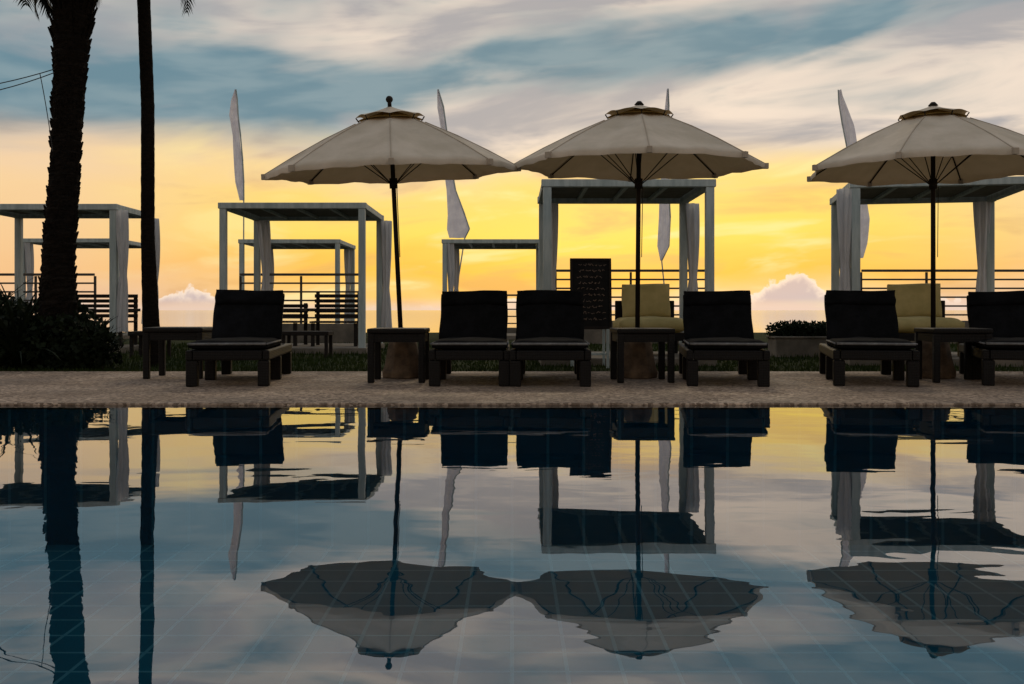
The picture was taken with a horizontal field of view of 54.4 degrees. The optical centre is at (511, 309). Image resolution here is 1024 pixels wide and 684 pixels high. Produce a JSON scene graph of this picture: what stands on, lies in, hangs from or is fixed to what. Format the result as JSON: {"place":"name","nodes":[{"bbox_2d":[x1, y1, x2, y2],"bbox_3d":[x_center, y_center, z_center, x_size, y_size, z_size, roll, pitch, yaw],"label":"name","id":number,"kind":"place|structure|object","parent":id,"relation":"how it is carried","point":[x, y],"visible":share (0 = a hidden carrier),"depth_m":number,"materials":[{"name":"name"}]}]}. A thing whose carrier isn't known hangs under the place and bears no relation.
{"place":"outdoors","nodes":[
{"label":"outdoors","id":0,"kind":"place"},
{"bbox_2d":[33,310,967,331],"bbox_3d":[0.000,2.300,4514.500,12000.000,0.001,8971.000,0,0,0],"label":"sea","id":1,"kind":"structure","parent":0,"point":[761,319],"depth_m":305.33,"materials":[{"name":"grey liquid"}]},
{"bbox_2d":[0,405,1023,683],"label":"swimming pool","id":2,"kind":"structure","parent":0,"point":[510,543],"depth_m":6.30,"materials":[{"name":"liquid"}]},
{"bbox_2d":[0,371,1023,404],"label":"pool terrace paving","id":3,"kind":"structure","parent":0,"point":[357,388],"depth_m":8.34,"materials":[{"name":"beige stone"}]},
{"bbox_2d":[142,327,212,378],"bbox_3d":[-3.330,0.423,10.000,0.580,0.502,0.580,0,0,-3],"label":"wicker side table","id":4,"kind":"object","parent":3,"relation":"on","point":[162,335],"visible":0.82,"depth_m":9.73,"materials":[{"name":"brown wicker"}]},
{"bbox_2d":[185,289,291,386],"bbox_3d":[-2.600,0.234,9.649,0.720,0.880,1.843,0,0,-6],"label":"sun lounger","id":5,"kind":"object","parent":3,"relation":"on","point":[247,324],"visible":1,"depth_m":9.79,"materials":[{"name":"fabric"}]},
{"bbox_2d":[261,96,520,378],"bbox_3d":[-1.175,-0.715,9.822,2.371,2.778,2.366,0,0,16],"label":"patio umbrella","id":6,"kind":"object","parent":3,"relation":"on","point":[392,147],"visible":0.97,"depth_m":9.55,"materials":[{"name":"fabric"}]},
{"bbox_2d":[367,328,429,382],"bbox_3d":[-1.070,0.423,9.450,0.540,0.502,0.540,0,0,0],"label":"wicker side table","id":7,"kind":"object","parent":3,"relation":"on","point":[376,337],"visible":0.97,"depth_m":9.20,"materials":[{"name":"brown wicker"}]},
{"bbox_2d":[429,290,509,386],"bbox_3d":[-0.380,0.237,9.674,0.720,0.873,1.843,0,0,0],"label":"sun lounger","id":8,"kind":"object","parent":3,"relation":"on","point":[473,325],"visible":0.98,"depth_m":9.83,"materials":[{"name":"fabric"}]},
{"bbox_2d":[509,290,590,386],"bbox_3d":[0.367,0.236,9.643,0.720,0.876,1.843,0,0,2],"label":"sun lounger","id":9,"kind":"object","parent":3,"relation":"on","point":[549,324],"visible":1,"depth_m":9.79,"materials":[{"name":"fabric"}]},
{"bbox_2d":[512,101,768,378],"bbox_3d":[1.259,-0.698,9.891,2.369,2.744,2.369,0,0,-19],"label":"patio umbrella","id":10,"kind":"object","parent":3,"relation":"on","point":[639,144],"visible":0.98,"depth_m":9.81,"materials":[{"name":"fabric"}]},
{"bbox_2d":[610,328,674,382],"bbox_3d":[1.230,0.423,9.450,0.540,0.502,0.540,0,0,-2],"label":"wicker side table","id":11,"kind":"object","parent":3,"relation":"on","point":[619,337],"visible":1,"depth_m":9.20,"materials":[{"name":"brown wicker"}]},
{"bbox_2d":[679,290,769,386],"bbox_3d":[2.015,0.238,9.649,0.720,0.872,1.843,0,0,7],"label":"sun lounger","id":12,"kind":"object","parent":3,"relation":"on","point":[717,325],"visible":1,"depth_m":9.79,"materials":[{"name":"fabric"}]},
{"bbox_2d":[819,290,919,386],"bbox_3d":[3.410,0.236,9.634,0.720,0.876,1.843,0,0,13],"label":"sun lounger","id":13,"kind":"object","parent":3,"relation":"on","point":[861,325],"visible":1,"depth_m":9.77,"materials":[{"name":"fabric"}]},
{"bbox_2d":[807,102,1023,378],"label":"patio umbrella","id":14,"kind":"object","parent":3,"relation":"on","point":[933,144],"visible":0.96,"depth_m":9.79,"materials":[{"name":"fabric"}]},
{"bbox_2d":[914,328,992,382],"bbox_3d":[4.180,0.423,9.450,0.540,0.502,0.540,0,0,3],"label":"wicker side table","id":15,"kind":"object","parent":3,"relation":"on","point":[937,336],"visible":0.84,"depth_m":9.20,"materials":[{"name":"brown wicker"}]},
{"bbox_2d":[959,290,1023,385],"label":"sun lounger","id":16,"kind":"object","parent":3,"relation":"on","point":[1000,314],"visible":0.92,"depth_m":9.80,"materials":[{"name":"fabric"}]},
{"bbox_2d":[0,0,1023,309],"label":"sky","id":17,"kind":"structure","parent":0,"point":[514,79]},
{"bbox_2d":[6,332,1019,370],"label":"ground","id":18,"kind":"structure","parent":0,"point":[434,336],"depth_m":13.53,"materials":[{"name":"plant"}]},
{"bbox_2d":[0,276,37,354],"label":"spiky plant","id":19,"kind":"object","parent":18,"relation":"on","point":[9,296],"visible":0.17,"depth_m":11.73,"materials":[{"name":"green plant"}]},
{"bbox_2d":[0,273,96,324],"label":"terrace railing","id":20,"kind":"object","parent":18,"relation":"on","point":[35,282],"visible":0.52,"depth_m":20.48,"materials":[{"name":"metal"}]},
{"bbox_2d":[0,283,111,365],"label":"spiky plant","id":21,"kind":"object","parent":18,"relation":"on","point":[14,341],"visible":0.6,"depth_m":11.35,"materials":[{"name":"green plant"}]},
{"bbox_2d":[0,291,126,370],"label":"shrub","id":22,"kind":"object","parent":18,"relation":"on","point":[80,348],"visible":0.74,"depth_m":11.49,"materials":[{"name":"green plant"}]},
{"bbox_2d":[0,204,159,352],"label":"pool cabana","id":23,"kind":"object","parent":18,"relation":"on","point":[118,216],"visible":0.63,"depth_m":15.79,"materials":[{"name":"paint"}]},
{"bbox_2d":[30,294,140,345],"bbox_3d":[-7.200,0.166,16.835,1.584,0.872,0.760,0,0,0],"label":"slatted bench","id":24,"kind":"object","parent":23,"relation":"on","point":[135,310],"visible":0.33,"depth_m":17.14,"materials":[{"name":"brown wood"}]},
{"bbox_2d":[23,238,141,338],"bbox_3d":[-10.400,-0.490,24.500,2.360,2.380,2.360,0,0,0],"label":"pool cabana","id":25,"kind":"object","parent":18,"relation":"on","point":[28,257],"visible":0.28,"depth_m":23.38,"materials":[{"name":"paint"}]},
{"bbox_2d":[37,316,142,360],"bbox_3d":[-5.027,0.288,11.834,1.532,0.725,1.469,0,0,0],"label":"spiky plant","id":26,"kind":"object","parent":18,"relation":"on","point":[106,323],"visible":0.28,"depth_m":11.71,"materials":[{"name":"green plant"}]},
{"bbox_2d":[13,0,194,369],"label":"palm tree","id":27,"kind":"object","parent":18,"relation":"on","point":[71,28],"visible":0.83,"depth_m":11.65,"materials":[{"name":"brown plant"}]},
{"bbox_2d":[0,69,54,151],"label":"cable","id":28,"kind":"object","parent":27,"relation":"attached to","point":[40,77],"visible":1,"depth_m":11.63,"materials":[{"name":"black"}]},
{"bbox_2d":[137,0,159,366],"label":"palm tree","id":29,"kind":"object","parent":18,"relation":"on","point":[150,309],"visible":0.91,"depth_m":12.23,"materials":[{"name":"brown plant"}]},
{"bbox_2d":[128,331,170,357],"bbox_3d":[-5.300,0.504,14.600,0.500,0.389,0.450,0,0,0],"label":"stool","id":30,"kind":"object","parent":18,"relation":"on","point":[132,334],"visible":0.52,"depth_m":14.43,"materials":[{"name":"brown wood"}]},
{"bbox_2d":[229,89,244,238],"bbox_3d":[-7.694,-2.731,27.800,0.452,6.862,0.140,0,0,0],"label":"feather flag","id":31,"kind":"object","parent":18,"relation":"on","point":[237,148],"visible":0.98,"depth_m":27.78,"materials":[{"name":"fabric"}]},
{"bbox_2d":[238,239,355,320],"bbox_3d":[-5.225,-0.480,24.500,2.410,2.360,2.360,0,0,0],"label":"pool cabana","id":32,"kind":"object","parent":18,"relation":"on","point":[337,245],"visible":0.45,"depth_m":24.43,"materials":[{"name":"paint"}]},
{"bbox_2d":[239,273,357,342],"bbox_3d":[-4.350,-0.028,20.550,2.600,1.455,0.250,0,0,0],"label":"terrace railing","id":33,"kind":"object","parent":18,"relation":"on","point":[343,332],"visible":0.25,"depth_m":20.47,"materials":[{"name":"metal"}]},
{"bbox_2d":[218,203,391,353],"bbox_3d":[-3.407,-0.500,16.851,2.507,2.400,2.262,0,0,0],"label":"pool cabana","id":34,"kind":"object","parent":18,"relation":"on","point":[261,215],"visible":0.77,"depth_m":17.05,"materials":[{"name":"paint"}]},
{"bbox_2d":[283,303,307,345],"bbox_3d":[-3.948,0.241,16.935,0.884,0.722,0.760,0,0,3],"label":"chair","id":35,"kind":"object","parent":34,"relation":"on","point":[304,311],"visible":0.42,"depth_m":17.23,"materials":[{"name":"brown wood"}]},
{"bbox_2d":[307,291,357,345],"bbox_3d":[-2.953,0.141,16.735,0.884,0.922,0.760,0,0,-4],"label":"chair","id":36,"kind":"object","parent":34,"relation":"on","point":[318,306],"visible":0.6,"depth_m":17.04,"materials":[{"name":"brown wood"}]},
{"bbox_2d":[281,331,333,357],"bbox_3d":[-3.000,0.504,14.600,0.700,0.389,0.450,0,0,0],"label":"coffee table","id":37,"kind":"object","parent":18,"relation":"on","point":[325,334],"visible":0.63,"depth_m":14.39,"materials":[{"name":"brown wood"}]},
{"bbox_2d":[437,89,469,274],"bbox_3d":[-1.630,-2.731,27.800,0.921,6.869,0.140,0,0,0],"label":"feather flag","id":38,"kind":"object","parent":18,"relation":"on","point":[457,225],"visible":0.78,"depth_m":27.80,"materials":[{"name":"fabric"}]},
{"bbox_2d":[442,239,538,339],"bbox_3d":[-0.455,-0.480,24.500,2.410,2.360,2.360,0,0,0],"label":"pool cabana","id":39,"kind":"object","parent":18,"relation":"on","point":[450,259],"visible":0.61,"depth_m":23.38,"materials":[{"name":"paint"}]},
{"bbox_2d":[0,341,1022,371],"bbox_3d":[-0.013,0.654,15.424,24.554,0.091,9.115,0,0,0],"label":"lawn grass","id":40,"kind":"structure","parent":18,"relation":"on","point":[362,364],"depth_m":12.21,"materials":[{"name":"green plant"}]},
{"bbox_2d":[507,294,516,332],"bbox_3d":[-0.350,0.128,28.250,3.200,1.145,0.250,0,0,0],"label":"terrace railing","id":41,"kind":"object","parent":18,"relation":"on","point":[511,330],"depth_m":28.17,"materials":[{"name":"metal"}]},
{"bbox_2d":[570,258,611,367],"bbox_3d":[0.947,0.037,12.175,0.500,1.326,0.420,0,0,-2],"label":"chalkboard sign","id":42,"kind":"object","parent":18,"relation":"on","point":[590,278],"visible":0.84,"depth_m":12.02,"materials":[{"name":"brown wood"}]},
{"bbox_2d":[537,179,716,365],"bbox_3d":[1.527,-0.465,13.400,2.334,2.330,2.060,0,0,0],"label":"pool cabana","id":43,"kind":"object","parent":18,"relation":"on","point":[554,193],"visible":0.64,"depth_m":13.44,"materials":[{"name":"paint"}]},
{"bbox_2d":[613,284,683,352],"bbox_3d":[1.840,0.117,13.358,0.920,0.963,0.975,0,0,0],"label":"cabana daybed","id":44,"kind":"object","parent":43,"relation":"on","point":[656,307],"visible":0.59,"depth_m":13.58,"materials":[{"name":"fabric"}]},
{"bbox_2d":[555,269,704,343],"bbox_3d":[2.450,-0.068,20.550,3.200,1.535,0.250,0,0,0],"label":"terrace railing","id":45,"kind":"object","parent":18,"relation":"on","point":[593,336],"visible":0.08,"depth_m":20.47,"materials":[{"name":"metal"}]},
{"bbox_2d":[657,89,670,283],"bbox_3d":[4.246,-2.739,27.800,0.392,6.883,0.140,0,0,0],"label":"feather flag","id":46,"kind":"object","parent":18,"relation":"on","point":[664,226],"visible":0.52,"depth_m":27.79,"materials":[{"name":"fabric"}]},
{"bbox_2d":[765,320,826,356],"bbox_3d":[4.374,0.417,14.950,1.138,0.566,0.550,0,0,0],"label":"hedge planter","id":47,"kind":"object","parent":18,"relation":"on","point":[798,338],"visible":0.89,"depth_m":14.75,"materials":[{"name":"grey plant"}]},
{"bbox_2d":[838,89,869,257],"bbox_3d":[9.536,-2.724,27.800,0.888,6.855,0.140,0,0,0],"label":"feather flag","id":48,"kind":"object","parent":18,"relation":"on","point":[849,132],"visible":0.53,"depth_m":27.80,"materials":[{"name":"fabric"}]},
{"bbox_2d":[830,176,1023,366],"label":"pool cabana","id":49,"kind":"object","parent":18,"relation":"on","point":[849,199],"visible":0.61,"depth_m":13.33,"materials":[{"name":"fabric"}]},
{"bbox_2d":[887,283,964,356],"bbox_3d":[5.421,0.117,13.257,0.950,0.963,0.975,0,0,11],"label":"cabana daybed","id":50,"kind":"object","parent":49,"relation":"on","point":[913,306],"visible":0.42,"depth_m":13.46,"materials":[{"name":"fabric"}]},
{"bbox_2d":[860,269,1023,343],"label":"terrace railing","id":51,"kind":"object","parent":18,"relation":"on","point":[926,271],"visible":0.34,"depth_m":20.48,"materials":[{"name":"metal"}]}
]}

